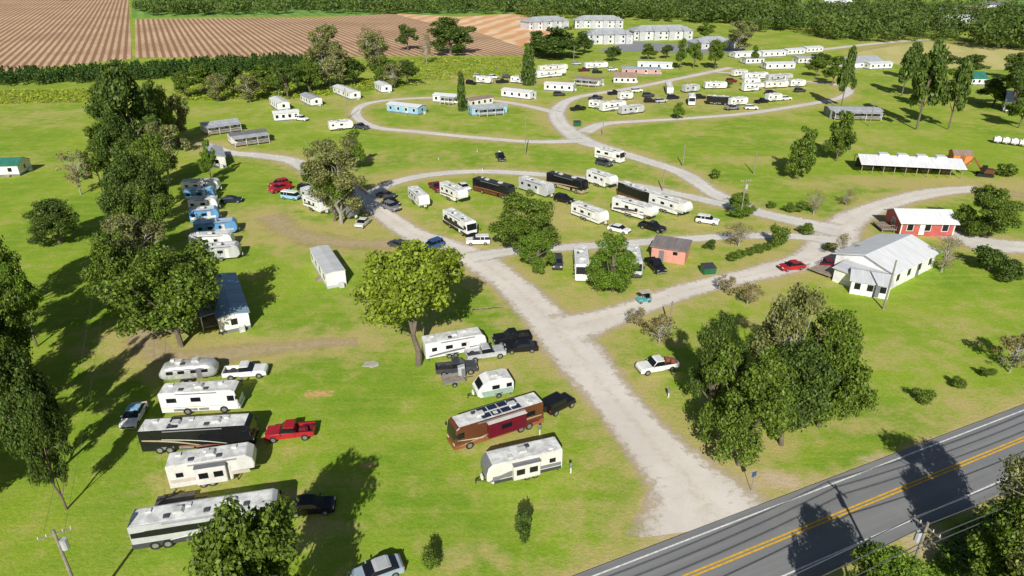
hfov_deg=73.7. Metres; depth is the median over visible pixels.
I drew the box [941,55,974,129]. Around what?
pine tree
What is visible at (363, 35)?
bare tree
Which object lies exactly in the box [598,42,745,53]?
car park
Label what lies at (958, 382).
bush
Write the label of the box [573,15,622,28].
apartment building
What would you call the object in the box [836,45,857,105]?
pine tree
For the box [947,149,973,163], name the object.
shed
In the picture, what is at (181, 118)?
mossy tree
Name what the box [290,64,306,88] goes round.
leafy tree
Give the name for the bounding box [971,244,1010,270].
bush
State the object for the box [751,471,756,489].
road sign
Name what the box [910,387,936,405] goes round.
bush
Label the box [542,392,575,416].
off road car
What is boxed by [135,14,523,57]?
plowed field
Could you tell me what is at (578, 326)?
dirt road
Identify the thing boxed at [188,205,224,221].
travel trailer
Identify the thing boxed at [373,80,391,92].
mobile home
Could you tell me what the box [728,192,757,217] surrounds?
leafy tree
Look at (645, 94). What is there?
suv
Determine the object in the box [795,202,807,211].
bush
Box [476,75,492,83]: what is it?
travel trailer
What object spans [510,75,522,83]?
travel trailer
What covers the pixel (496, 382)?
camper
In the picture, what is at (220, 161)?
mobile home
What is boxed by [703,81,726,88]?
travel trailer
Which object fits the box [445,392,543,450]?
motorhome
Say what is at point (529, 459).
travel trailer
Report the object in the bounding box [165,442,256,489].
fifth wheel trailer
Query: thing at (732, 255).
bush
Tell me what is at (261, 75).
leafy tree
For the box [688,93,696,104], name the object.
motorhome
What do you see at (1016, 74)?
leafy tree
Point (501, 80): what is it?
pickup truck
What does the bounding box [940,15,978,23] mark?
house
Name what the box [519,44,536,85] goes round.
cypress tree
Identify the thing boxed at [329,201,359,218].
travel trailer
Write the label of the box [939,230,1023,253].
gravel road
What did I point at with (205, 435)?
side window
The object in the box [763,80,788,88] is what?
travel trailer
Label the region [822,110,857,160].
leafy tree
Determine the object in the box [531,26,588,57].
leafy tree
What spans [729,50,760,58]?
mobile home
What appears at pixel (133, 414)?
sedan car
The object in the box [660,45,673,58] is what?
leafy tree
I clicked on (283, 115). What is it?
mobile home
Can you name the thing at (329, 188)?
leafy tree
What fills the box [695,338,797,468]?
leafy tree
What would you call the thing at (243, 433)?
side window
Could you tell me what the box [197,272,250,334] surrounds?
mobile home
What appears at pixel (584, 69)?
pickup truck
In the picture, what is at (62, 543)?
utility pole
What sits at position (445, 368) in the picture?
pickup truck
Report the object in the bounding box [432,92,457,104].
mobile home
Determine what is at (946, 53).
pine tree
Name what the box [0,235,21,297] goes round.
leafy tree
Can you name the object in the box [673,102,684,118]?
leafy tree
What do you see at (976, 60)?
leafy tree
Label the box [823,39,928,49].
gravel road
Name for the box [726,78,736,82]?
suv
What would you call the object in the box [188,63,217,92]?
leafy tree
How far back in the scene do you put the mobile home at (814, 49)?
376.34 m
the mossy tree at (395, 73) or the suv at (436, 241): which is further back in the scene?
the mossy tree at (395, 73)
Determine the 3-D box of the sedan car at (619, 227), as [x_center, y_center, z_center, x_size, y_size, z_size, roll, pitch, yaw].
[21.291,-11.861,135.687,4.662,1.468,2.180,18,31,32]
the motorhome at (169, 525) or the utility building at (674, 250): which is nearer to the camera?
the motorhome at (169, 525)
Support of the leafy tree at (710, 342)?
on the ground
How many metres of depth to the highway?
67.63 m
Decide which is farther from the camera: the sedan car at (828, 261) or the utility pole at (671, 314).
the sedan car at (828, 261)
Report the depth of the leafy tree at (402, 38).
380.26 m
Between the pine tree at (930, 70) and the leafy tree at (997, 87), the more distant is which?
the leafy tree at (997, 87)
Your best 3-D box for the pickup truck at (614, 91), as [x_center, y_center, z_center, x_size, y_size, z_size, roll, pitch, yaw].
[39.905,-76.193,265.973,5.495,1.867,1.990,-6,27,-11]
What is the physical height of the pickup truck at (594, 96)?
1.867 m
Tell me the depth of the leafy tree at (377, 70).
280.47 m
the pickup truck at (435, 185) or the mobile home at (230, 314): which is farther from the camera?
the pickup truck at (435, 185)
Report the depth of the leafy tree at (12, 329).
83.34 m
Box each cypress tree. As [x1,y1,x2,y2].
[455,71,467,111]
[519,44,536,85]
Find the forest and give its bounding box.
[511,0,1023,46]
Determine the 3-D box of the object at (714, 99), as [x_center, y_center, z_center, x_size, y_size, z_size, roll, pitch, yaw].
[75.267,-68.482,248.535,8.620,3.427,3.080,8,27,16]
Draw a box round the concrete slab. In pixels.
[362,361,378,367]
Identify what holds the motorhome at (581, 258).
on the ground
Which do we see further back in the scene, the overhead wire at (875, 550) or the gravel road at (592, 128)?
the gravel road at (592, 128)
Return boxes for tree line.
[130,0,521,14]
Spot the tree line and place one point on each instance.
(182, 6)
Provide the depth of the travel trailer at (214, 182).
156.87 m
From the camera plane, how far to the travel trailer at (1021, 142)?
194.66 m
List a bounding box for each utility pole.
[37,527,73,575]
[525,113,525,155]
[668,301,672,329]
[739,179,750,217]
[882,260,896,309]
[909,515,940,570]
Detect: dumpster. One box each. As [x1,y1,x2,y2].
[573,120,580,125]
[700,262,716,273]
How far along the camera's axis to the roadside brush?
62.27 m
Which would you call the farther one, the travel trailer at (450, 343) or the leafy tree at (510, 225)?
the leafy tree at (510, 225)
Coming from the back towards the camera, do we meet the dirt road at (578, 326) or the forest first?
the forest
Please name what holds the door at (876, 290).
in the house at (870, 283)
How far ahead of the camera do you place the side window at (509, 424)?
77.09 m
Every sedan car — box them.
[119,401,148,429]
[220,195,242,203]
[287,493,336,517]
[349,553,404,575]
[354,217,370,228]
[375,190,396,197]
[383,196,400,204]
[387,239,403,246]
[456,182,471,190]
[607,223,631,233]
[777,259,806,271]
[817,258,834,266]
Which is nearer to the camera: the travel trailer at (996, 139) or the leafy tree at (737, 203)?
the leafy tree at (737, 203)
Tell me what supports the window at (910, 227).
in the house at (928, 222)
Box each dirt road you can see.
[362,200,762,537]
[548,185,980,342]
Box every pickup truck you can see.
[221,360,268,379]
[264,419,315,442]
[267,182,292,193]
[353,122,368,129]
[428,181,439,192]
[435,357,477,374]
[464,342,506,361]
[492,327,531,344]
[495,78,508,83]
[495,151,505,160]
[570,105,585,110]
[578,67,589,71]
[588,94,602,99]
[607,89,619,94]
[635,355,679,375]
[638,220,666,233]
[644,256,666,273]
[724,104,739,110]
[754,97,769,103]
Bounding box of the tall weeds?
[0,56,522,103]
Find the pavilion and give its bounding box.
[853,152,967,178]
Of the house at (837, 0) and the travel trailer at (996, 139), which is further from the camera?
the house at (837, 0)
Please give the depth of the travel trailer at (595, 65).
324.60 m
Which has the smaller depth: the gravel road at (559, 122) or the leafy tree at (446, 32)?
the gravel road at (559, 122)
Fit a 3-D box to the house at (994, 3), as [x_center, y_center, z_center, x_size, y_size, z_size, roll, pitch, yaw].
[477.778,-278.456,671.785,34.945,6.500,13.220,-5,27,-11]
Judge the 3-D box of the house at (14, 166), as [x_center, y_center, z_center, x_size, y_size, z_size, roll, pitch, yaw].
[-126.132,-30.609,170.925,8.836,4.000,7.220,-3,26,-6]
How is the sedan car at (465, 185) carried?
on the ground
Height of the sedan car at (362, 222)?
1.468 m
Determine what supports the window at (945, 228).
in the house at (928, 222)
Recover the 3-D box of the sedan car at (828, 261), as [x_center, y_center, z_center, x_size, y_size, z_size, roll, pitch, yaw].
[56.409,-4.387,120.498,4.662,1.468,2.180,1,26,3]
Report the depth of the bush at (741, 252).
123.51 m
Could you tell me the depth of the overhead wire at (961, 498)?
56.66 m
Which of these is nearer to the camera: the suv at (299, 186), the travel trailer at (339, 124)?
the suv at (299, 186)
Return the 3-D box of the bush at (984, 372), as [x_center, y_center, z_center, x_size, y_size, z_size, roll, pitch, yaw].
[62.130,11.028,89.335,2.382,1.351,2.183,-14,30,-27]
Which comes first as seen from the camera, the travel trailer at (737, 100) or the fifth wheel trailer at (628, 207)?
the fifth wheel trailer at (628, 207)
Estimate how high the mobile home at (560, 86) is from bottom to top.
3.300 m
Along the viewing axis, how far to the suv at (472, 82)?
285.96 m
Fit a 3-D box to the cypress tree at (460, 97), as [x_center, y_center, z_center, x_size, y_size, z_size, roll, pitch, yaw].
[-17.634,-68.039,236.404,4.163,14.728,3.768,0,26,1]
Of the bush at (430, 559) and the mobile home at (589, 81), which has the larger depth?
the mobile home at (589, 81)
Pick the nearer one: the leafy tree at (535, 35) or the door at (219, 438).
the door at (219, 438)
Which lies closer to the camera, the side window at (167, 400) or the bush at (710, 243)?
the side window at (167, 400)
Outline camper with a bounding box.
[467,369,513,397]
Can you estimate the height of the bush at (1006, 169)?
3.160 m
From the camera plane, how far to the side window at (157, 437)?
74.84 m
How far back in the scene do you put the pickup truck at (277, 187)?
158.03 m
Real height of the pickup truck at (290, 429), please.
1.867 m
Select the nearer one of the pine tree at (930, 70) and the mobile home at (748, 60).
the pine tree at (930, 70)
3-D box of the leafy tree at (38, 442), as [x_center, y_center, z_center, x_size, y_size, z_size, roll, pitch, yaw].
[-44.426,15.957,65.282,3.366,13.870,4.509,24,35,39]
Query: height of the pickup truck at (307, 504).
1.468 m
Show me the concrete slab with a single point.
(371, 364)
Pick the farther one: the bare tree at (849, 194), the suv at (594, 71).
the suv at (594, 71)
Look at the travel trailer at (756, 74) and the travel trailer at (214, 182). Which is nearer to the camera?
the travel trailer at (214, 182)
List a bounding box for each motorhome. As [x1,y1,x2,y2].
[127,488,283,549]
[137,413,259,453]
[157,380,244,414]
[443,207,478,236]
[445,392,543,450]
[472,176,516,198]
[546,171,589,193]
[573,245,591,280]
[594,146,625,162]
[617,180,657,202]
[626,244,644,277]
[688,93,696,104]
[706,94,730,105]
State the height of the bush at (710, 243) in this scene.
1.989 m
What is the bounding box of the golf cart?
[636,289,651,303]
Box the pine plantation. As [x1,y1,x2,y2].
[0,51,320,85]
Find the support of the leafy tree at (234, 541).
on the ground
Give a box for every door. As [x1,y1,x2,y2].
[211,397,219,409]
[215,434,223,445]
[658,250,663,261]
[872,286,880,297]
[918,224,925,234]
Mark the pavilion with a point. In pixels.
(905, 162)
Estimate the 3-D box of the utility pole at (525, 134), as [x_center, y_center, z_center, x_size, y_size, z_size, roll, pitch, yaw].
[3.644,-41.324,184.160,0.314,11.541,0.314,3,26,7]
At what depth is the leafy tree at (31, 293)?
91.87 m
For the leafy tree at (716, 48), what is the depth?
318.44 m
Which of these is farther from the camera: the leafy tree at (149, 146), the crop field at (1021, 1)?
the crop field at (1021, 1)
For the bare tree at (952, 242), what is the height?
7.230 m
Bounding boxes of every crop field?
[132,0,518,17]
[800,0,1023,15]
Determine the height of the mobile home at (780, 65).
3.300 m
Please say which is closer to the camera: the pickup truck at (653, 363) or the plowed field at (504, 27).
the pickup truck at (653, 363)
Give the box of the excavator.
[965,158,994,177]
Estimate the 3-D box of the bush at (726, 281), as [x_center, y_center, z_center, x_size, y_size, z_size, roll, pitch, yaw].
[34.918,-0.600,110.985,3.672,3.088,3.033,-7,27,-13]
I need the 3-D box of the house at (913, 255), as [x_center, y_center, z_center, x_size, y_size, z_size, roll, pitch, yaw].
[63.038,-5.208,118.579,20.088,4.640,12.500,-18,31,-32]
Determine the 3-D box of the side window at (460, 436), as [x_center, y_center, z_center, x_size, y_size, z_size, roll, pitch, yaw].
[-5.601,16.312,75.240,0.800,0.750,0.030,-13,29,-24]
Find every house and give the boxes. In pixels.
[0,157,32,177]
[613,72,637,84]
[809,234,940,288]
[821,0,852,6]
[830,55,883,68]
[849,267,893,299]
[873,208,959,236]
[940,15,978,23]
[952,71,988,85]
[978,1,1008,8]
[1001,90,1023,113]
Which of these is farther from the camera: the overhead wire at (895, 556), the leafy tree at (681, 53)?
the leafy tree at (681, 53)
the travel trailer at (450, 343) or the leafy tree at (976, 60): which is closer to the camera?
the travel trailer at (450, 343)
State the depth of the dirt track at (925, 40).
410.18 m
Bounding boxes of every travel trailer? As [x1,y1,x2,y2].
[159,356,220,381]
[180,178,224,191]
[183,186,220,199]
[187,195,223,207]
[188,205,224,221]
[188,230,234,247]
[193,217,243,231]
[205,241,246,260]
[300,185,313,197]
[302,192,328,213]
[328,119,352,130]
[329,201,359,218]
[408,185,429,209]
[422,327,490,359]
[475,437,562,483]
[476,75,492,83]
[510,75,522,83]
[519,175,554,196]
[537,63,568,69]
[571,200,608,224]
[584,61,607,68]
[588,99,602,109]
[617,91,633,99]
[618,104,644,114]
[665,81,673,93]
[682,84,699,92]
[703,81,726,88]
[728,96,747,105]
[731,69,747,76]
[742,71,767,77]
[742,77,760,82]
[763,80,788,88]
[765,92,782,101]
[788,79,805,86]
[992,136,1001,142]
[1001,137,1010,143]
[1009,138,1018,146]
[1018,139,1023,146]
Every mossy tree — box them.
[98,210,176,273]
[143,122,193,183]
[164,92,189,137]
[198,73,227,100]
[234,73,261,102]
[295,133,369,224]
[302,39,347,87]
[307,23,342,58]
[356,31,388,71]
[380,62,404,87]
[726,20,758,50]
[747,282,831,396]
[993,452,1023,575]
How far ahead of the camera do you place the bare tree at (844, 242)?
121.56 m
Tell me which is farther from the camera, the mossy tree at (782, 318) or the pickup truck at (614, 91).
the pickup truck at (614, 91)
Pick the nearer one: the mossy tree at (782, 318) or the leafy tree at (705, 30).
the mossy tree at (782, 318)
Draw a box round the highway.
[574,404,1023,575]
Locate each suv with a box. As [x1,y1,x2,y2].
[268,177,288,186]
[294,114,308,120]
[296,183,309,191]
[381,199,400,211]
[425,236,444,249]
[465,80,476,84]
[466,234,489,245]
[488,74,498,78]
[502,74,511,77]
[504,338,538,354]
[552,253,563,269]
[553,91,565,95]
[553,192,574,204]
[592,69,601,73]
[595,157,612,166]
[607,67,617,70]
[630,87,642,92]
[642,92,654,96]
[643,97,655,102]
[655,97,666,102]
[667,94,679,99]
[695,213,719,225]
[696,94,705,98]
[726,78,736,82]
[744,104,758,109]
[764,90,776,92]
[782,95,791,100]
[794,87,805,92]
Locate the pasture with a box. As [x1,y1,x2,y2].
[846,42,1023,69]
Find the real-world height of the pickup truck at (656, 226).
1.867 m
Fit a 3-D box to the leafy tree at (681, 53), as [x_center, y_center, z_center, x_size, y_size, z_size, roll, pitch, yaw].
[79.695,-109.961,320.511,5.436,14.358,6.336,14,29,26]
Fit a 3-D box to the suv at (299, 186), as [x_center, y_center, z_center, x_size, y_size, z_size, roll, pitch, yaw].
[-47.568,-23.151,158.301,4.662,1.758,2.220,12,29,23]
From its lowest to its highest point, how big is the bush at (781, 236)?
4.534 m
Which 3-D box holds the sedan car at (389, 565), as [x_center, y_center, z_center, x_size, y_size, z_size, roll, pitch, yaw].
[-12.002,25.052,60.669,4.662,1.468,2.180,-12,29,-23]
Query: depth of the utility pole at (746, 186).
140.37 m
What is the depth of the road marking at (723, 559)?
67.99 m
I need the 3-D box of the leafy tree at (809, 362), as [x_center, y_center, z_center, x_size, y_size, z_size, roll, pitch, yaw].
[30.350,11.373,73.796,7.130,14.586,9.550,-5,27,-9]
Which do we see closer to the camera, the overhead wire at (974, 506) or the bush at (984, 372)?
the overhead wire at (974, 506)
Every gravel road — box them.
[197,143,375,202]
[350,97,585,143]
[366,169,750,208]
[465,97,560,113]
[465,232,837,261]
[546,67,840,235]
[577,71,853,132]
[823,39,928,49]
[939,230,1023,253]
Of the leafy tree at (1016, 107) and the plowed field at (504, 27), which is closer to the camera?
the leafy tree at (1016, 107)
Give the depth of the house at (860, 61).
327.76 m
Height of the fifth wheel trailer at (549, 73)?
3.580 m
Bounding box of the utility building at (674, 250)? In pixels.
[650,235,692,264]
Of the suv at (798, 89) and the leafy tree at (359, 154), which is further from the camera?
the suv at (798, 89)
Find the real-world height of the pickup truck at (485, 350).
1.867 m
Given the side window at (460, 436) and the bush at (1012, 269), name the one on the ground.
the bush at (1012, 269)
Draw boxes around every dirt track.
[124,325,356,362]
[257,213,392,249]
[857,40,1023,51]
[977,186,1023,197]
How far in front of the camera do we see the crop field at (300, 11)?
616.92 m
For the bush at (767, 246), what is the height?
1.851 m
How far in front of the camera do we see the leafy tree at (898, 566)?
52.80 m
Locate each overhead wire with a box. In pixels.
[44,278,95,529]
[64,236,111,531]
[791,516,915,575]
[822,525,926,575]
[855,534,938,575]
[916,476,1016,516]
[921,517,993,547]
[930,486,1022,523]
[939,502,1014,533]
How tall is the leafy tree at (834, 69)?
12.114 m
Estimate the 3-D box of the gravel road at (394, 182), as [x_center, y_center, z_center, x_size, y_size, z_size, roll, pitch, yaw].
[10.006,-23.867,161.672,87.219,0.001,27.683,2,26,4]
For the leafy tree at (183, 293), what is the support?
on the ground
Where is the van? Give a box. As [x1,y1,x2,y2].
[280,189,300,200]
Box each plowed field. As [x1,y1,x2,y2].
[0,0,131,70]
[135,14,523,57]
[393,13,550,46]
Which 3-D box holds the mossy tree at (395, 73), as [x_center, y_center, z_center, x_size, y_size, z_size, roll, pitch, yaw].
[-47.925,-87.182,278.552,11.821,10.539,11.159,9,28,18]
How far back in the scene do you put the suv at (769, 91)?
265.60 m
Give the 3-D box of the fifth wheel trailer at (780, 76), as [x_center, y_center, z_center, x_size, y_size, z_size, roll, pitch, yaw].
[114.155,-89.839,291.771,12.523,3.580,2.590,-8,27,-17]
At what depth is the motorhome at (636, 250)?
117.04 m
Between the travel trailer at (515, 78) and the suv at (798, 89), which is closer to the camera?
the suv at (798, 89)
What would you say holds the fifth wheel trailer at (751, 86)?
on the ground
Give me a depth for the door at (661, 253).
122.43 m
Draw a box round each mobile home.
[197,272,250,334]
[200,118,241,134]
[206,144,226,168]
[227,128,269,147]
[269,96,289,110]
[271,109,298,121]
[299,92,322,106]
[309,245,346,288]
[332,84,360,99]
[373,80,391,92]
[386,101,426,115]
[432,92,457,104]
[465,94,493,106]
[467,103,507,116]
[501,87,536,99]
[544,81,576,91]
[574,76,604,86]
[621,66,661,74]
[637,61,672,69]
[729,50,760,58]
[740,56,764,64]
[759,49,785,57]
[760,61,795,69]
[782,47,804,54]
[792,56,813,63]
[802,45,822,52]
[823,106,883,120]
[863,61,892,69]
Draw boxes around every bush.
[420,544,441,570]
[513,509,532,543]
[626,306,647,326]
[643,313,676,343]
[702,239,715,249]
[711,169,720,178]
[717,272,735,292]
[727,251,740,260]
[734,281,764,304]
[736,249,747,258]
[745,246,755,255]
[753,243,763,252]
[761,242,772,250]
[767,200,776,207]
[769,223,790,246]
[782,202,796,211]
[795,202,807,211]
[797,223,813,234]
[823,242,837,250]
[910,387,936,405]
[951,375,967,388]
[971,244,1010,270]
[977,366,997,377]
[991,332,1023,372]
[994,164,1018,175]
[995,258,1023,281]
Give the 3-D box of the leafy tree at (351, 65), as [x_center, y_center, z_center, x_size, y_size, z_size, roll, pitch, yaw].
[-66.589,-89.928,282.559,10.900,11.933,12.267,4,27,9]
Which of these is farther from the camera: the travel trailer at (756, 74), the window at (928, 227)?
the travel trailer at (756, 74)
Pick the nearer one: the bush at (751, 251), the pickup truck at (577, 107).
the bush at (751, 251)
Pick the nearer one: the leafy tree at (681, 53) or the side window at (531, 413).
the side window at (531, 413)
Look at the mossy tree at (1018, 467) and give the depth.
56.41 m
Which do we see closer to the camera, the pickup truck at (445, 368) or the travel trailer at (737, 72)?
the pickup truck at (445, 368)
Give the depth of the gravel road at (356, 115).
210.55 m
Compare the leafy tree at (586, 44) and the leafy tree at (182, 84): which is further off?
the leafy tree at (586, 44)
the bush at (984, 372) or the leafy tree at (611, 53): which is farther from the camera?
the leafy tree at (611, 53)
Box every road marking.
[593,410,1023,575]
[682,436,1023,575]
[692,439,1023,575]
[782,473,1017,575]
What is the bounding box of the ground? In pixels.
[0,0,1023,575]
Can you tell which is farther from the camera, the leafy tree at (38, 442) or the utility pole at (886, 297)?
the utility pole at (886, 297)
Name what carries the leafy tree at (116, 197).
on the ground
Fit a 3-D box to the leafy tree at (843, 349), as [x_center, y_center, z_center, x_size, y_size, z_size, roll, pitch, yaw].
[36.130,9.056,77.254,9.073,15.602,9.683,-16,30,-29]
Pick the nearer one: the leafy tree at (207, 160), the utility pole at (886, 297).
the utility pole at (886, 297)
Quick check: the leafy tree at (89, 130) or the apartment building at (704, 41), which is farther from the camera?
the apartment building at (704, 41)
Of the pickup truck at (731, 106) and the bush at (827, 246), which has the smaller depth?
the bush at (827, 246)
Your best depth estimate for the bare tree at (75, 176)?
154.08 m
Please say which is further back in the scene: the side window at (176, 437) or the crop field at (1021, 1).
the crop field at (1021, 1)
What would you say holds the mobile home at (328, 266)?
on the ground
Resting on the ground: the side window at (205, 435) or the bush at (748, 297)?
the bush at (748, 297)
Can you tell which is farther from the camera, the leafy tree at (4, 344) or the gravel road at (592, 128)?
the gravel road at (592, 128)
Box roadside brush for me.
[926,490,1020,575]
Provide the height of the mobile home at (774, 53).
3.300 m
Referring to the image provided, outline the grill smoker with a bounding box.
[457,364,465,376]
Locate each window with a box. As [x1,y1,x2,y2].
[149,436,161,440]
[166,399,176,402]
[173,435,184,439]
[190,397,200,401]
[196,433,207,438]
[227,395,233,400]
[230,317,238,325]
[240,431,248,436]
[458,433,464,439]
[475,376,482,389]
[492,385,499,389]
[502,422,511,428]
[527,410,534,416]
[853,282,861,289]
[866,284,874,291]
[879,286,887,294]
[906,224,914,230]
[924,224,931,230]
[941,225,949,231]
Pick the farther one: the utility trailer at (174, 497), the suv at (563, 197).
the suv at (563, 197)
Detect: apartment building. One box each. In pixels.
[520,16,568,29]
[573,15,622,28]
[583,28,632,44]
[627,25,694,40]
[687,36,734,48]
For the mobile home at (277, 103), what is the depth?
240.00 m
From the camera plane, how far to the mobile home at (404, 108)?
234.17 m
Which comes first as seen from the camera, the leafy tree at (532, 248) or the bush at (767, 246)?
the leafy tree at (532, 248)
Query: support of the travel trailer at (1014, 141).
on the ground
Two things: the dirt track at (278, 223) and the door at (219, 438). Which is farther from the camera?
the dirt track at (278, 223)
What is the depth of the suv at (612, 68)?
318.46 m
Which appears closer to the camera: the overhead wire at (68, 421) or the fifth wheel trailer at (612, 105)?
the overhead wire at (68, 421)
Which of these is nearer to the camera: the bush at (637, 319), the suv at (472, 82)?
the bush at (637, 319)
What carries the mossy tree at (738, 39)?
on the ground
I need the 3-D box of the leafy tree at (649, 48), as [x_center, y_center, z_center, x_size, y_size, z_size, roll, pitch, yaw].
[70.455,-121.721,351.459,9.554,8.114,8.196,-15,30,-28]
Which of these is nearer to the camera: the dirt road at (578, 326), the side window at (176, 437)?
the side window at (176, 437)
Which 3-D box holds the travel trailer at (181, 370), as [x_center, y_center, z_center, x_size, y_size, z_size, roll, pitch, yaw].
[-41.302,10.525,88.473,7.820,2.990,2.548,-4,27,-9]
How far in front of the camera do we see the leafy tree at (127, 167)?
124.91 m
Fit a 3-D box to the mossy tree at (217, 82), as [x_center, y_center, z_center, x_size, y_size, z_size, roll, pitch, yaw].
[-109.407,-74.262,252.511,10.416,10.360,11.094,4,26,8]
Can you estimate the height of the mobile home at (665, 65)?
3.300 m
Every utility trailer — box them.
[154,491,206,505]
[441,372,472,387]
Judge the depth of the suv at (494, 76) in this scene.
299.55 m
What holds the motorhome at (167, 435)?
on the ground
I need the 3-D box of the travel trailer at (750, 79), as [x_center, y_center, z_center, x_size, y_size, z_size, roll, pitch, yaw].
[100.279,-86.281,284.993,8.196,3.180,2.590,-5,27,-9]
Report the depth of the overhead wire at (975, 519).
54.53 m
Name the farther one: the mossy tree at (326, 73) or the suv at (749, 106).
the mossy tree at (326, 73)
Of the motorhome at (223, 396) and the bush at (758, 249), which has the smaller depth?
the motorhome at (223, 396)
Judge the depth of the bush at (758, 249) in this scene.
125.49 m
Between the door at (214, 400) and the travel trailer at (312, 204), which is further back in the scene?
the travel trailer at (312, 204)
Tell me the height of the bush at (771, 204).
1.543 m
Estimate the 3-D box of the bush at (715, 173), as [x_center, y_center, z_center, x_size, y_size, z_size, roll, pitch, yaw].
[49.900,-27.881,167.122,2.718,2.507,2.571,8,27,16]
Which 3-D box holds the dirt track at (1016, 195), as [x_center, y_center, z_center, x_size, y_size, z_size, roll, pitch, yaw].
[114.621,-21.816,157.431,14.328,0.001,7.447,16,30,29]
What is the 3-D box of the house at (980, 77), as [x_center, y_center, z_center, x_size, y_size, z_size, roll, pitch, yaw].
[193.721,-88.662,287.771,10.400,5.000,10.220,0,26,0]
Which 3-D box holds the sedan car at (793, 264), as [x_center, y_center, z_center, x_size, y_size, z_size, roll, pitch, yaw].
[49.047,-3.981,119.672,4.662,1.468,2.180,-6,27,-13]
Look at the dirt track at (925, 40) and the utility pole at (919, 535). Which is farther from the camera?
the dirt track at (925, 40)
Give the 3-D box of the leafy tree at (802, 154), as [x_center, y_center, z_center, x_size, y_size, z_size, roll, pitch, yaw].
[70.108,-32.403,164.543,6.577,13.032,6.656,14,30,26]
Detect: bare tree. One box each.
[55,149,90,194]
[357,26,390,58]
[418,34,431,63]
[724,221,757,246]
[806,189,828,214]
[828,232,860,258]
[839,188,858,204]
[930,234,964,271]
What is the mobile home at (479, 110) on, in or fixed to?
on the ground
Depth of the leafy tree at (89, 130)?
178.66 m
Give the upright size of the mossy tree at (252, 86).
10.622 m
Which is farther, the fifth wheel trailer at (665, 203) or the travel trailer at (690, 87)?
the travel trailer at (690, 87)
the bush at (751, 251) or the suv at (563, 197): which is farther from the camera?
the suv at (563, 197)
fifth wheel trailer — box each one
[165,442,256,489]
[439,180,467,202]
[535,68,565,77]
[586,168,617,187]
[599,99,625,111]
[612,195,658,220]
[648,191,692,216]
[741,82,763,91]
[765,73,792,80]
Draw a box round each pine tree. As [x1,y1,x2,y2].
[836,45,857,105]
[898,45,917,95]
[903,42,924,79]
[909,39,949,129]
[927,48,948,98]
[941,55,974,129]
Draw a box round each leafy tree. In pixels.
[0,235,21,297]
[0,261,44,346]
[0,285,38,370]
[0,332,43,405]
[0,346,72,478]
[17,392,73,509]
[21,197,79,245]
[75,143,113,186]
[78,227,147,313]
[82,122,101,152]
[83,58,160,139]
[87,76,126,137]
[91,237,224,347]
[92,108,141,186]
[95,176,156,242]
[99,148,176,238]
[111,184,172,251]
[126,131,173,192]
[142,78,175,144]
[170,71,195,97]
[183,493,304,575]
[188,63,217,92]
[198,139,216,177]
[218,62,243,93]
[248,63,275,91]
[266,59,301,98]
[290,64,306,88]
[294,58,321,91]
[299,153,355,221]
[340,56,366,82]
[344,129,365,171]
[349,238,464,366]
[366,56,393,80]
[395,23,418,50]
[398,59,419,84]
[426,16,476,54]
[487,189,561,255]
[517,225,555,272]
[524,30,554,55]
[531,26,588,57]
[576,34,594,52]
[585,231,640,292]
[604,46,621,60]
[641,43,658,59]
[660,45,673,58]
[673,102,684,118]
[676,38,686,67]
[686,42,702,67]
[687,312,749,425]
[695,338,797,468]
[696,22,716,35]
[707,38,727,68]
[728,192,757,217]
[751,45,759,57]
[773,337,841,446]
[784,126,817,178]
[793,305,879,428]
[805,56,829,76]
[807,52,832,61]
[820,56,845,84]
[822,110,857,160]
[848,567,886,575]
[850,537,930,575]
[947,50,956,64]
[948,66,958,78]
[952,54,991,69]
[952,183,1023,237]
[965,494,1023,575]
[975,74,1013,106]
[1003,52,1023,72]
[1003,89,1023,127]
[1005,59,1023,102]

